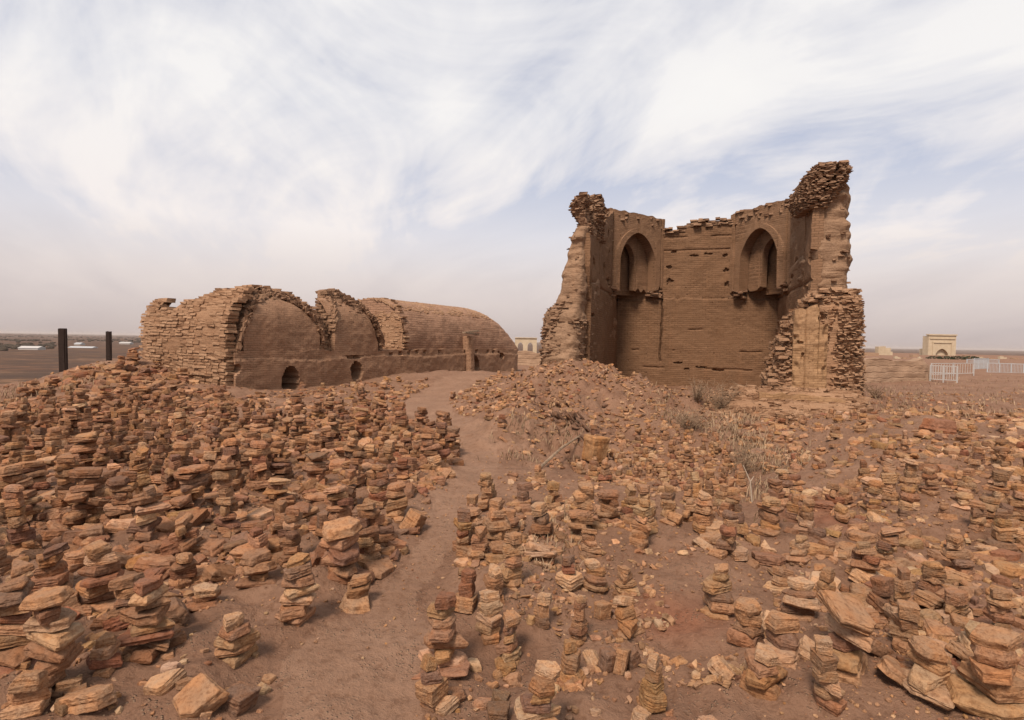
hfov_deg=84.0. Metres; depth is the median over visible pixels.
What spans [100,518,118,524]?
loose stone
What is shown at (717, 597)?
cairn
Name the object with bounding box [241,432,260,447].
cairn
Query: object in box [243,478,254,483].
loose stone
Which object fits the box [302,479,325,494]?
loose stone
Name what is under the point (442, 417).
cairn
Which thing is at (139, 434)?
cairn
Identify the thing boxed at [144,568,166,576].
loose stone
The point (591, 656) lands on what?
loose stone
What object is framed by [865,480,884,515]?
cairn
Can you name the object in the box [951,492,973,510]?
cairn
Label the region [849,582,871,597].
loose stone
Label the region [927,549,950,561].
loose stone
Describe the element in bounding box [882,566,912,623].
cairn
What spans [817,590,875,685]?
cairn
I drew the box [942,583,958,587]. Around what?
loose stone
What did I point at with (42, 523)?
loose stone
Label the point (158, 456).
cairn
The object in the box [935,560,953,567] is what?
loose stone
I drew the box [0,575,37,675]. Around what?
cairn
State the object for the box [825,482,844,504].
cairn
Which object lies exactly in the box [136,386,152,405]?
cairn
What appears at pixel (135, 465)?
cairn
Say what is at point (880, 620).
loose stone
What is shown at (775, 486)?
cairn
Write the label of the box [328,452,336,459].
cairn
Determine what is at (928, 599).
loose stone
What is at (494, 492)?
cairn
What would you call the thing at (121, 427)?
cairn
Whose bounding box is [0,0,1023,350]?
sky
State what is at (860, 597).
loose stone
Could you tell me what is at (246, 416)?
cairn
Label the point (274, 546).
loose stone
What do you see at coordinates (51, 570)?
cairn
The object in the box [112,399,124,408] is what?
cairn
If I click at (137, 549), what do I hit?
loose stone
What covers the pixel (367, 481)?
loose stone
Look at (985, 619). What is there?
loose stone
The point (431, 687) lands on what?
cairn
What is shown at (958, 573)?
loose stone
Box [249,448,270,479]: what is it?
cairn
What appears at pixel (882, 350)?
stepped ruin
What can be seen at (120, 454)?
cairn
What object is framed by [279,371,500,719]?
path
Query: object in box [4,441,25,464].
cairn
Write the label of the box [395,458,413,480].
cairn
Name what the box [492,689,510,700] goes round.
loose stone
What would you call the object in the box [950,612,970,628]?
loose stone
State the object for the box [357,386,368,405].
cairn
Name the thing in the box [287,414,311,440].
cairn
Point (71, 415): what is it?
cairn
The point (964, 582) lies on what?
loose stone
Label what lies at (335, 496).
cairn
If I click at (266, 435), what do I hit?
cairn
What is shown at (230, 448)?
cairn
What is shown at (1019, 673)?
loose stone
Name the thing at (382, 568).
loose stone
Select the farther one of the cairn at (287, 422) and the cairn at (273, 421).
the cairn at (273, 421)
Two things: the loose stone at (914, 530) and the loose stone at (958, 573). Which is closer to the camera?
the loose stone at (958, 573)
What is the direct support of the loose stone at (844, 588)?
on the ground at (692, 635)
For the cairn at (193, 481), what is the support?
on the ground at (692, 635)
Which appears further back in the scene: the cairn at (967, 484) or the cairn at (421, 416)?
the cairn at (421, 416)
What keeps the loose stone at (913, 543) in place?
on the ground at (692, 635)
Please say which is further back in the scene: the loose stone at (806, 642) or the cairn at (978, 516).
the cairn at (978, 516)
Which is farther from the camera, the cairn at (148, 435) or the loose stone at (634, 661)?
the cairn at (148, 435)
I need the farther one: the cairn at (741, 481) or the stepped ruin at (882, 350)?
the stepped ruin at (882, 350)
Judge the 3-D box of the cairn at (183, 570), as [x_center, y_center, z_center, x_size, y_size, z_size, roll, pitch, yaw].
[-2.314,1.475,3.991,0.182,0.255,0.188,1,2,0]
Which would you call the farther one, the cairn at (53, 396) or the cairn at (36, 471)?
the cairn at (53, 396)
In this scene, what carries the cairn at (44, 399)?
on the ground at (692, 635)
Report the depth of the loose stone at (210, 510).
5.20 m
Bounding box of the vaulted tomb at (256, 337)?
[139,284,517,389]
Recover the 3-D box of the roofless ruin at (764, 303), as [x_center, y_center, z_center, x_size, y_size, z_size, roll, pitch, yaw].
[5.740,-2.069,18.242,9.179,7.539,11.217,2,2,17]
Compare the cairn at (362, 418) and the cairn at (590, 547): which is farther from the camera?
the cairn at (362, 418)
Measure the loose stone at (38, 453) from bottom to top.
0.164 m
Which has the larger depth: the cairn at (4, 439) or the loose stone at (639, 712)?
the cairn at (4, 439)
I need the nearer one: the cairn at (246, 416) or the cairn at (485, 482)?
the cairn at (485, 482)
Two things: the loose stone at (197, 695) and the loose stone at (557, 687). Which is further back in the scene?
the loose stone at (557, 687)
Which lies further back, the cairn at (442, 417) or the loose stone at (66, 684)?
the cairn at (442, 417)
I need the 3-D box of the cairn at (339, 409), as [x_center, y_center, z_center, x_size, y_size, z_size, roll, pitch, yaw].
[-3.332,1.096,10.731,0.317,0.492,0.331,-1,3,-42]
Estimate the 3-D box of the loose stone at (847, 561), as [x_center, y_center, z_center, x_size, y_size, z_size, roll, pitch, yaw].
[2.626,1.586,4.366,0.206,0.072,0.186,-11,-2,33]
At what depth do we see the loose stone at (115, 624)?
3.29 m
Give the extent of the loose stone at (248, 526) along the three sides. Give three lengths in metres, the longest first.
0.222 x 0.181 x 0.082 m
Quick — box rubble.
[0,347,1023,719]
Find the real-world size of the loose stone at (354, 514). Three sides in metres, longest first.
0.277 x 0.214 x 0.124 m
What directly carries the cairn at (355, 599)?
on the ground at (692, 635)
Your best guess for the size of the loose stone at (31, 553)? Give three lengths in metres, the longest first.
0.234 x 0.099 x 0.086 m
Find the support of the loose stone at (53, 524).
on the ground at (692, 635)
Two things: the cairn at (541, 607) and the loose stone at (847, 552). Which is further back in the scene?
the loose stone at (847, 552)
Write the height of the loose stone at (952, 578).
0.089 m
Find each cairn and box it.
[0,410,27,443]
[0,435,12,453]
[0,445,10,461]
[0,463,33,519]
[0,546,12,576]
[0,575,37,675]
[0,670,51,719]
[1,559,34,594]
[2,484,35,548]
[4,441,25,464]
[15,393,30,409]
[15,460,50,489]
[16,421,26,434]
[17,397,28,410]
[17,404,32,432]
[19,585,84,700]
[20,450,35,460]
[23,489,46,525]
[29,427,48,450]
[31,542,73,591]
[35,390,53,415]
[38,408,59,426]
[38,413,50,427]
[40,404,57,417]
[42,426,65,453]
[47,452,79,509]
[48,388,56,410]
[57,408,83,437]
[59,445,73,454]
[61,420,70,439]
[61,467,108,527]
[63,550,85,572]
[65,391,74,405]
[67,431,99,466]
[71,454,84,484]
[72,399,90,419]
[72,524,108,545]
[74,422,92,444]
[75,539,124,612]
[81,413,93,425]
[86,632,122,677]
[91,425,101,436]
[92,416,115,432]
[92,436,110,467]
[97,385,113,403]
[98,400,118,415]
[99,424,119,450]
[99,475,134,522]
[102,463,120,489]
[104,407,118,418]
[106,471,138,510]
[106,572,144,619]
[110,444,132,463]
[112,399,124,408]
[115,420,127,443]
[116,408,136,430]
[117,574,174,663]
[120,435,139,450]
[122,387,132,404]
[126,485,170,547]
[128,412,143,437]
[129,442,153,466]
[129,446,149,474]
[135,431,142,443]
[135,474,151,494]
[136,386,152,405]
[142,431,154,460]
[143,410,153,426]
[144,422,169,431]
[148,440,165,475]
[153,399,166,421]
[154,427,171,443]
[156,454,180,501]
[157,418,171,458]
[158,394,175,420]
[162,441,193,485]
[164,464,210,510]
[167,381,187,396]
[167,419,171,428]
[168,512,203,553]
[168,552,197,588]
[173,411,187,440]
[175,398,190,415]
[176,388,188,400]
[186,582,221,612]
[188,435,200,455]
[200,466,215,488]
[201,451,216,473]
[202,426,223,463]
[203,424,220,442]
[210,463,241,533]
[211,412,223,431]
[212,437,247,490]
[213,403,229,427]
[213,611,260,668]
[224,403,232,420]
[229,527,273,562]
[233,449,249,473]
[235,548,280,588]
[238,407,251,429]
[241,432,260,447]
[243,440,272,491]
[249,415,273,437]
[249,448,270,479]
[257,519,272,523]
[261,428,272,468]
[262,478,293,507]
[264,408,280,429]
[267,441,293,478]
[268,435,281,459]
[268,500,287,537]
[274,552,319,626]
[277,417,293,438]
[278,505,302,566]
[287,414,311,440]
[289,394,306,413]
[289,440,295,448]
[292,404,302,428]
[294,438,308,454]
[295,502,320,523]
[302,431,322,467]
[302,434,308,448]
[302,451,329,485]
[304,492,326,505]
[308,515,316,530]
[311,401,325,420]
[317,425,335,451]
[319,516,375,584]
[323,413,339,440]
[323,485,353,520]
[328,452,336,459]
[333,404,343,419]
[333,441,345,458]
[336,419,343,433]
[338,430,361,478]
[339,460,362,482]
[339,573,371,613]
[340,419,354,441]
[341,469,357,510]
[345,451,367,491]
[350,405,365,413]
[354,408,372,439]
[356,502,384,560]
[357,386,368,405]
[363,444,378,461]
[363,464,389,508]
[369,401,379,428]
[373,412,386,432]
[374,390,388,412]
[375,426,390,451]
[376,439,395,464]
[377,516,397,543]
[385,480,407,518]
[389,476,397,482]
[390,410,408,435]
[391,401,404,425]
[393,439,402,451]
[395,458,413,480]
[399,430,413,454]
[403,457,417,471]
[410,445,421,459]
[411,591,470,679]
[413,434,421,447]
[414,407,429,424]
[415,653,448,712]
[418,427,440,466]
[434,410,451,431]
[435,422,450,462]
[436,412,447,434]
[446,426,459,450]
[452,508,471,557]
[454,567,477,613]
[455,436,460,445]
[465,507,483,540]
[466,494,478,507]
[467,526,487,561]
[475,589,502,644]
[477,472,492,510]
[482,497,510,546]
[483,563,504,604]
[485,540,505,564]
[491,483,496,498]
[494,609,521,665]
[499,531,523,587]
[506,508,518,532]
[512,482,532,504]
[514,660,560,719]
[524,541,557,565]
[528,502,552,540]
[532,464,547,482]
[533,592,551,629]
[546,481,562,510]
[555,554,582,592]
[556,639,585,683]
[568,481,596,541]
[568,503,593,515]
[568,594,587,647]
[579,528,600,557]
[582,558,608,594]
[588,460,598,478]
[589,420,599,435]
[593,489,620,520]
[598,459,611,481]
[612,565,640,596]
[613,595,644,639]
[621,485,636,506]
[622,497,637,513]
[629,500,653,548]
[636,652,667,713]
[637,483,657,526]
[660,485,675,508]
[660,499,675,516]
[680,484,693,504]
[682,498,695,521]
[687,471,699,489]
[692,490,715,533]
[700,563,734,619]
[707,509,748,560]
[714,484,728,505]
[717,501,731,516]
[725,487,741,512]
[726,596,764,647]
[736,471,747,494]
[736,512,748,538]
[739,642,787,700]
[748,496,784,536]
[758,493,769,517]
[762,566,793,591]
[763,609,800,669]
[767,479,788,507]
[775,469,793,497]
[776,576,820,620]
[781,535,812,564]
[785,493,799,520]
[789,474,805,493]
[792,498,815,533]
[796,494,811,522]
[801,489,817,500]
[810,634,846,716]
[815,567,840,602]
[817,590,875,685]
[818,537,835,552]
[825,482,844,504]
[834,502,850,523]
[844,541,880,583]
[857,461,870,479]
[858,476,887,510]
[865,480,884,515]
[866,575,893,620]
[872,526,905,567]
[879,458,901,477]
[881,472,898,500]
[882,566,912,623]
[889,599,920,654]
[897,500,913,516]
[898,458,922,484]
[898,486,920,507]
[901,635,954,710]
[918,466,939,496]
[918,561,946,592]
[934,586,970,623]
[940,533,982,580]
[945,622,1023,719]
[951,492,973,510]
[954,428,971,445]
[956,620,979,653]
[957,467,976,494]
[968,446,985,474]
[968,499,987,532]
[969,442,985,459]
[979,496,999,525]
[982,587,1023,646]
[984,508,1018,551]
[988,470,1009,499]
[991,439,1012,463]
[992,446,1020,471]
[999,502,1023,542]
[1006,483,1023,527]
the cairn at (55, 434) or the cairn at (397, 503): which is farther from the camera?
the cairn at (55, 434)
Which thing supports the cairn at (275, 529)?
on the ground at (692, 635)
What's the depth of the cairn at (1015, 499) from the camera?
5.37 m
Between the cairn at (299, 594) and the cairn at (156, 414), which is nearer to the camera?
the cairn at (299, 594)
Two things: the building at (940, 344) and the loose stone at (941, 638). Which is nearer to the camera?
the loose stone at (941, 638)
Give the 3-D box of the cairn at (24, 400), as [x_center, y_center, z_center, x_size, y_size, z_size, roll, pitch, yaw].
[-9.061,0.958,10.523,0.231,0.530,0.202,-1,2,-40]
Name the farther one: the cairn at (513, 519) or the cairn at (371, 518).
the cairn at (513, 519)
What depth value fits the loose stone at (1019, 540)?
4.96 m
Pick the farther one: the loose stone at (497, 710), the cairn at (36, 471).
the cairn at (36, 471)
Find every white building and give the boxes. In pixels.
[18,346,45,349]
[68,346,97,347]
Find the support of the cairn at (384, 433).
on the ground at (692, 635)
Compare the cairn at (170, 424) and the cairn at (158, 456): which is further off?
the cairn at (170, 424)
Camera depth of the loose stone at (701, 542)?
4.58 m
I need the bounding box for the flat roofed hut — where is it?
[865,353,878,355]
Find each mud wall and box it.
[517,350,540,365]
[862,358,933,382]
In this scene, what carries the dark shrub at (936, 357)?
on the ground at (692, 635)
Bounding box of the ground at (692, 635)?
[0,333,1023,719]
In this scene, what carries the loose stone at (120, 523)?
on the ground at (692, 635)
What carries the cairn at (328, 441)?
on the ground at (692, 635)
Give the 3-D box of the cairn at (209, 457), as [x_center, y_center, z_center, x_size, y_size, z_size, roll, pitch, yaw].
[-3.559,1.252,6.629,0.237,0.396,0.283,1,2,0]
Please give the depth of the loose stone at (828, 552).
4.42 m
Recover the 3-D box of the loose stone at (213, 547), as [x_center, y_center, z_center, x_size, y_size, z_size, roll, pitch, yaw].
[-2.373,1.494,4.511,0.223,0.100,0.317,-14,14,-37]
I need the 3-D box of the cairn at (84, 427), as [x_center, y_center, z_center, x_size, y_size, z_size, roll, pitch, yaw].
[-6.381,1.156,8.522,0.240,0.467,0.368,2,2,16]
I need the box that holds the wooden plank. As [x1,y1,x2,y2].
[463,330,479,334]
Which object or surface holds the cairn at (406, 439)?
on the ground at (692, 635)
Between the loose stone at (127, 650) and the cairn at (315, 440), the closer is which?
the loose stone at (127, 650)
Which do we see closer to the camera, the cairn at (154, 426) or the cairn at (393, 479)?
the cairn at (393, 479)
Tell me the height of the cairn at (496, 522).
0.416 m
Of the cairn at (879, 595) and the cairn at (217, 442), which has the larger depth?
the cairn at (217, 442)
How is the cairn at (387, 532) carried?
on the ground at (692, 635)
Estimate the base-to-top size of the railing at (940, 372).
1.016 m
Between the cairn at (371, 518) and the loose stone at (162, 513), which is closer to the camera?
the cairn at (371, 518)
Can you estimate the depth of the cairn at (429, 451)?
7.30 m
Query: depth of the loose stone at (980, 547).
4.80 m
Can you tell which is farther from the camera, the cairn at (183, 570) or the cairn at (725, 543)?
the cairn at (725, 543)
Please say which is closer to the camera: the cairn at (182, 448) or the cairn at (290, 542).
the cairn at (290, 542)
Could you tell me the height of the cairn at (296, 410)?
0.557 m
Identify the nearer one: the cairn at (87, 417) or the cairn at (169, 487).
the cairn at (169, 487)
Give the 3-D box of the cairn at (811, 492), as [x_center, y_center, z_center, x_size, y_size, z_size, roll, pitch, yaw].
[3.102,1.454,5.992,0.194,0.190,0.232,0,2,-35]
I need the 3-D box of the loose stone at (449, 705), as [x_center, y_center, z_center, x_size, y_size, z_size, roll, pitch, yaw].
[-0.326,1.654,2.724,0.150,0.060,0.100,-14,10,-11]
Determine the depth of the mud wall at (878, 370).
29.03 m
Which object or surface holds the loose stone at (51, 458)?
on the ground at (692, 635)
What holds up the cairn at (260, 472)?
on the ground at (692, 635)
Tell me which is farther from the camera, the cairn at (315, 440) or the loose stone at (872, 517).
the cairn at (315, 440)
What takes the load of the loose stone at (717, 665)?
on the ground at (692, 635)
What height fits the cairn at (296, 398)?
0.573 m
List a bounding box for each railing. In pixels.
[929,365,957,382]
[931,363,974,375]
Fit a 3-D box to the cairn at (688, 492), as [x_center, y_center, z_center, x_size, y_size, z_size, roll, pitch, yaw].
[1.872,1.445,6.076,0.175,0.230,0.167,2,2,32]
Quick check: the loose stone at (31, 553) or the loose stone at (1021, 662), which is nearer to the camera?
the loose stone at (1021, 662)
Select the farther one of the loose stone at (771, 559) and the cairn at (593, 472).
the cairn at (593, 472)
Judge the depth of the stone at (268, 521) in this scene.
4.97 m
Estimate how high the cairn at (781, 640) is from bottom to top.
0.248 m
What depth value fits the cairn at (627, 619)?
3.36 m
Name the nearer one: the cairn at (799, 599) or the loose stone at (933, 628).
the loose stone at (933, 628)
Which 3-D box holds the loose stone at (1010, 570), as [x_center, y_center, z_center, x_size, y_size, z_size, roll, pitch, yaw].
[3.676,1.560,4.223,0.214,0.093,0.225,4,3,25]
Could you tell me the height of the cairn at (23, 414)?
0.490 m
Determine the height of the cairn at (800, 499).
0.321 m
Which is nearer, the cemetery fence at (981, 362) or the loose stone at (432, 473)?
the loose stone at (432, 473)
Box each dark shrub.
[926,356,941,358]
[952,356,967,359]
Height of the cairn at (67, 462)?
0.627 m
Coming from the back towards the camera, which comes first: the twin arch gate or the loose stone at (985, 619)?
the twin arch gate
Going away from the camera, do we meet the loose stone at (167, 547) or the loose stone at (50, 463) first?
the loose stone at (167, 547)
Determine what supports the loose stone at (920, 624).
on the ground at (692, 635)
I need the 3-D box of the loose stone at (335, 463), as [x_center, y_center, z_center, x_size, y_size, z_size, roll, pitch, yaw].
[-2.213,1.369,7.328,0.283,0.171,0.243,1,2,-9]
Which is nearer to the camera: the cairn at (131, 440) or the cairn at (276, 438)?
the cairn at (276, 438)
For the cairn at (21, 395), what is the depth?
11.13 m
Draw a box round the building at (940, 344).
[922,334,957,355]
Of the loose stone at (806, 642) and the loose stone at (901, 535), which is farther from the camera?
the loose stone at (901, 535)
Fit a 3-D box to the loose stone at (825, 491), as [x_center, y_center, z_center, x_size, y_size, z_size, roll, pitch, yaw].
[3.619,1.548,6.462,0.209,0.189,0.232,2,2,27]
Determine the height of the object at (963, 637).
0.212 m
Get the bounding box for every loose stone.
[0,511,7,523]
[0,527,6,538]
[0,539,4,546]
[4,539,41,552]
[7,553,18,558]
[8,548,27,553]
[9,533,42,552]
[15,660,30,670]
[19,549,44,559]
[25,446,33,449]
[30,517,45,527]
[34,450,45,458]
[37,455,56,460]
[38,528,68,541]
[41,490,54,499]
[41,507,72,521]
[44,460,55,465]
[46,520,67,528]
[46,537,61,546]
[54,694,69,716]
[55,676,82,691]
[59,684,116,714]
[61,529,84,544]
[62,591,80,606]
[63,683,86,695]
[71,523,101,529]
[71,604,91,616]
[89,612,107,629]
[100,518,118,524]
[102,488,111,496]
[102,615,129,631]
[103,525,124,533]
[106,518,135,529]
[111,551,131,568]
[121,542,144,554]
[121,645,139,656]
[133,511,165,517]
[133,556,171,572]
[134,553,175,565]
[143,540,162,553]
[143,668,186,695]
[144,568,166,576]
[150,476,161,483]
[155,516,174,533]
[160,534,188,555]
[163,569,169,580]
[163,592,180,598]
[165,597,189,624]
[166,509,196,518]
[172,673,229,717]
[174,508,209,526]
[175,676,191,691]
[191,565,207,582]
[192,456,200,464]
[197,538,227,557]
[202,492,218,503]
[202,564,235,581]
[203,508,212,522]
[221,681,261,716]
[223,539,247,552]
[226,531,248,553]
[235,511,247,521]
[240,520,260,532]
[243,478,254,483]
[247,506,272,520]
[254,521,267,529]
[267,535,282,552]
[272,551,282,564]
[276,496,293,506]
[297,529,309,536]
[298,477,322,493]
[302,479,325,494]
[309,551,327,566]
[311,544,325,566]
[315,482,331,491]
[315,528,322,537]
[316,510,329,528]
[326,480,337,484]
[329,458,344,473]
[351,508,358,517]
[362,462,371,470]
[364,558,393,579]
[365,476,371,485]
[386,463,397,471]
[393,452,403,457]
[399,508,426,529]
[404,482,414,498]
[425,470,437,475]
[430,476,445,485]
[435,695,458,716]
[447,686,465,702]
[472,697,492,709]
[487,701,510,719]
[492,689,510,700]
[495,656,515,676]
[554,683,559,694]
[582,434,610,462]
[582,649,598,665]
[594,600,612,619]
[597,646,616,672]
[613,647,630,674]
[627,647,640,670]
[631,705,650,719]
[692,536,712,549]
[697,715,716,719]
[699,532,720,544]
[705,520,722,533]
[707,655,735,680]
[751,551,785,566]
[760,610,769,637]
[799,635,814,660]
[808,527,825,539]
[808,542,828,550]
[808,571,840,590]
[813,499,834,511]
[813,547,833,557]
[821,486,840,499]
[823,524,842,530]
[835,548,849,557]
[838,541,855,556]
[839,583,849,591]
[841,592,865,600]
[842,558,851,566]
[844,529,853,538]
[848,529,877,543]
[848,568,884,582]
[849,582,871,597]
[859,601,868,607]
[864,581,871,588]
[866,511,884,522]
[871,616,887,624]
[871,636,893,656]
[874,569,895,577]
[876,655,906,688]
[889,557,908,566]
[899,531,909,539]
[899,535,923,549]
[900,526,921,536]
[905,552,926,562]
[906,534,925,546]
[910,568,921,574]
[913,589,944,609]
[918,617,923,629]
[919,418,956,434]
[920,609,942,622]
[922,586,945,596]
[922,618,956,641]
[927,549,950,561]
[927,636,953,657]
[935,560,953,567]
[938,635,949,643]
[941,607,973,618]
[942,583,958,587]
[943,566,973,580]
[944,572,970,585]
[944,640,973,661]
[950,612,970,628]
[955,421,967,428]
[959,579,972,585]
[971,615,992,623]
[972,550,990,554]
[973,553,996,561]
[974,544,998,550]
[985,584,1017,596]
[989,548,1020,560]
[991,560,1023,578]
[1015,537,1023,544]
[1015,648,1023,657]
[1015,667,1023,679]
[1019,647,1023,666]
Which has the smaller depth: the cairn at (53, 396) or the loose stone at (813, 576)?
the loose stone at (813, 576)
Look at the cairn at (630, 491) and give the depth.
5.55 m
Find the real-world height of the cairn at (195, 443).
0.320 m
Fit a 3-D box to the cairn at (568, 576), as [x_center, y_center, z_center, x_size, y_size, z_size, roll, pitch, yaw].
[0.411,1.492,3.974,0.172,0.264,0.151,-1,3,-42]
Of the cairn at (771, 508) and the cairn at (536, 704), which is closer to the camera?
the cairn at (536, 704)
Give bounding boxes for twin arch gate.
[515,337,536,352]
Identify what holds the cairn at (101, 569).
on the ground at (692, 635)
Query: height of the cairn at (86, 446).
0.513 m
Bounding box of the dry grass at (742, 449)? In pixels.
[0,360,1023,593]
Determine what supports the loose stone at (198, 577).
on the ground at (692, 635)
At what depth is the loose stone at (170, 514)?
4.96 m
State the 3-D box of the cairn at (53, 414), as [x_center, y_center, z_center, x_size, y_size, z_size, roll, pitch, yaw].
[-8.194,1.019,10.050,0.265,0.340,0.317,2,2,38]
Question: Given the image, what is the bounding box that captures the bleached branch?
[743,465,753,501]
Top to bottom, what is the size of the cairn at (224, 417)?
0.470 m
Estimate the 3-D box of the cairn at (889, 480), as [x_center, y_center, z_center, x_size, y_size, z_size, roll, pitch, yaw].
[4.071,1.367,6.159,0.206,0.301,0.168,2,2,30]
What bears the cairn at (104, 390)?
on the ground at (692, 635)
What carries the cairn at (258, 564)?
on the ground at (692, 635)
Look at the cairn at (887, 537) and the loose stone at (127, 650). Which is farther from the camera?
the cairn at (887, 537)
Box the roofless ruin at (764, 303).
[538,160,874,422]
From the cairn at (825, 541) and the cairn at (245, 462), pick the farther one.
the cairn at (245, 462)
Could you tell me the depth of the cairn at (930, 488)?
5.97 m
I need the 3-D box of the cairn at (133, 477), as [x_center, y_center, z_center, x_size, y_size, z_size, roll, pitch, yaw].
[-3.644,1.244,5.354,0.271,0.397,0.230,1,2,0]
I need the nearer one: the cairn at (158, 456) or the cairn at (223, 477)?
the cairn at (223, 477)
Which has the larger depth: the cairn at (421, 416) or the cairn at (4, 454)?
the cairn at (421, 416)
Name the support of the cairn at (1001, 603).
on the ground at (692, 635)
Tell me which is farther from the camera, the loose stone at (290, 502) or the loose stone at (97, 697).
the loose stone at (290, 502)
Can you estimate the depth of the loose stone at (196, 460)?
7.24 m
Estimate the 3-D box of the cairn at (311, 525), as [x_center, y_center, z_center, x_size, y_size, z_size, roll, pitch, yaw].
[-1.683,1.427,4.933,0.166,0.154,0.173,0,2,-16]
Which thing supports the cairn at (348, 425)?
on the ground at (692, 635)
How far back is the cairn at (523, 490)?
5.77 m
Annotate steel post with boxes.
[58,328,67,371]
[106,331,111,360]
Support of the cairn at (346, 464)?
on the ground at (692, 635)
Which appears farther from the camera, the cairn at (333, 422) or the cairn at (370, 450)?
the cairn at (333, 422)
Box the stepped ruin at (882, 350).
[875,346,892,354]
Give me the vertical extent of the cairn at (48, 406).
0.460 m
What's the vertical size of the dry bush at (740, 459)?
0.578 m
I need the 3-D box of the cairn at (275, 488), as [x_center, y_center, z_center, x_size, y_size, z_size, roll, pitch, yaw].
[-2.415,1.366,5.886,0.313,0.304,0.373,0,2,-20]
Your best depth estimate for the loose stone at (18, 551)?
4.31 m
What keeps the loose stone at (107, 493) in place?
on the ground at (692, 635)
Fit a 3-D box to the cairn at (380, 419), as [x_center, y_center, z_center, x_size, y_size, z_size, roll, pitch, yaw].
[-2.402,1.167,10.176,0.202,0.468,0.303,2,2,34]
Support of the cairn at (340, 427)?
on the ground at (692, 635)
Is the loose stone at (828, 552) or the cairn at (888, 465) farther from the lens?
the cairn at (888, 465)
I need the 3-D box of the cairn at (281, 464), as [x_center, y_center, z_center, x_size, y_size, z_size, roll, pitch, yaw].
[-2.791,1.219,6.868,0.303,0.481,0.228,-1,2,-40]
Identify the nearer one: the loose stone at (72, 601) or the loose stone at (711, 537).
the loose stone at (72, 601)
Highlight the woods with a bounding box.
[0,333,141,350]
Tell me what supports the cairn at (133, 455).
on the ground at (692, 635)
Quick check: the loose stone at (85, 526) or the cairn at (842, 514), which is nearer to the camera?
the loose stone at (85, 526)
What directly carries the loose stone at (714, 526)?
on the ground at (692, 635)
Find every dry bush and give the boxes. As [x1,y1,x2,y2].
[653,404,720,428]
[687,375,714,400]
[692,375,746,408]
[728,440,769,470]
[863,381,891,397]
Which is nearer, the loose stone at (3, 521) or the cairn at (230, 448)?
the loose stone at (3, 521)
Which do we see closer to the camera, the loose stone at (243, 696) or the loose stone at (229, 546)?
the loose stone at (243, 696)
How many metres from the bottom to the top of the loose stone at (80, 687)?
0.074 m
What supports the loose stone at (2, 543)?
on the ground at (692, 635)
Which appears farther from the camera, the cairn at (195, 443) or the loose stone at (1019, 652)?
the cairn at (195, 443)
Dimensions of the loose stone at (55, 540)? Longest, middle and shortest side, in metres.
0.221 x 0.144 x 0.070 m
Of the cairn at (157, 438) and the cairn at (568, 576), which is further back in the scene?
the cairn at (157, 438)
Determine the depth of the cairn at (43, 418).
9.26 m
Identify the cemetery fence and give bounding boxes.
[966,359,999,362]
[973,358,988,368]
[987,363,1023,372]
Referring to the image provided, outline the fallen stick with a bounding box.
[541,435,579,467]
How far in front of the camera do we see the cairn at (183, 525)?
4.42 m
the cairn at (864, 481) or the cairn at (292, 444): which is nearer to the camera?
the cairn at (864, 481)
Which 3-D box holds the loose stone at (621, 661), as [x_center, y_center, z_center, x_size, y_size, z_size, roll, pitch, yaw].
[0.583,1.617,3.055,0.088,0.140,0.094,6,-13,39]
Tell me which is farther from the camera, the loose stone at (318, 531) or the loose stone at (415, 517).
the loose stone at (415, 517)
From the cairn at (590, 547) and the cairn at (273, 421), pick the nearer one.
the cairn at (590, 547)
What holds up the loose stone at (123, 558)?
on the ground at (692, 635)
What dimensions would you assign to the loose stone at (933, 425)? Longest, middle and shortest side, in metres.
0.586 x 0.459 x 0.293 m
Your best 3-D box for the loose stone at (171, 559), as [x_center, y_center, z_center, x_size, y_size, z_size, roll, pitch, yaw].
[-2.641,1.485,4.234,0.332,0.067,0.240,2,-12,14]
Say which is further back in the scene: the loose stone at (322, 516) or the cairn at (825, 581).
the loose stone at (322, 516)
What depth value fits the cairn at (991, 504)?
5.32 m
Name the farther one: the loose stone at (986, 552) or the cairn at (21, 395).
the cairn at (21, 395)
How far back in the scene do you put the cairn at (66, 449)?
7.28 m
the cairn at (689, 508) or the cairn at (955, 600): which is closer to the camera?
the cairn at (955, 600)
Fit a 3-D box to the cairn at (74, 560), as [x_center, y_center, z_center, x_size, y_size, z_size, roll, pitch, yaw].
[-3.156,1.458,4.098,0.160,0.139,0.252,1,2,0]
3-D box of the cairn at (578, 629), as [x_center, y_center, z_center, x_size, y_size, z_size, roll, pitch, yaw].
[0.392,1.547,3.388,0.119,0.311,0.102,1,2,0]
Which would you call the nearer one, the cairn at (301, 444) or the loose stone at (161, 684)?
the loose stone at (161, 684)
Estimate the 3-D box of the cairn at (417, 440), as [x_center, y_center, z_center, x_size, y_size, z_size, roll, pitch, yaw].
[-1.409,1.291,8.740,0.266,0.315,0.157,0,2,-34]
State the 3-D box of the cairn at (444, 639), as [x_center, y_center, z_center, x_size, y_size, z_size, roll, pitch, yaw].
[-0.372,1.465,3.088,0.306,0.454,0.320,1,2,0]
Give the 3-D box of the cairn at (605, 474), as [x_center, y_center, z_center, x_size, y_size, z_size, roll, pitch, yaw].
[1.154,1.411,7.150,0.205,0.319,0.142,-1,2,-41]
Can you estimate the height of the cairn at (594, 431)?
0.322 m
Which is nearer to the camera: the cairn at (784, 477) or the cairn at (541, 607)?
the cairn at (541, 607)
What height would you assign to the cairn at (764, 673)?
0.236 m

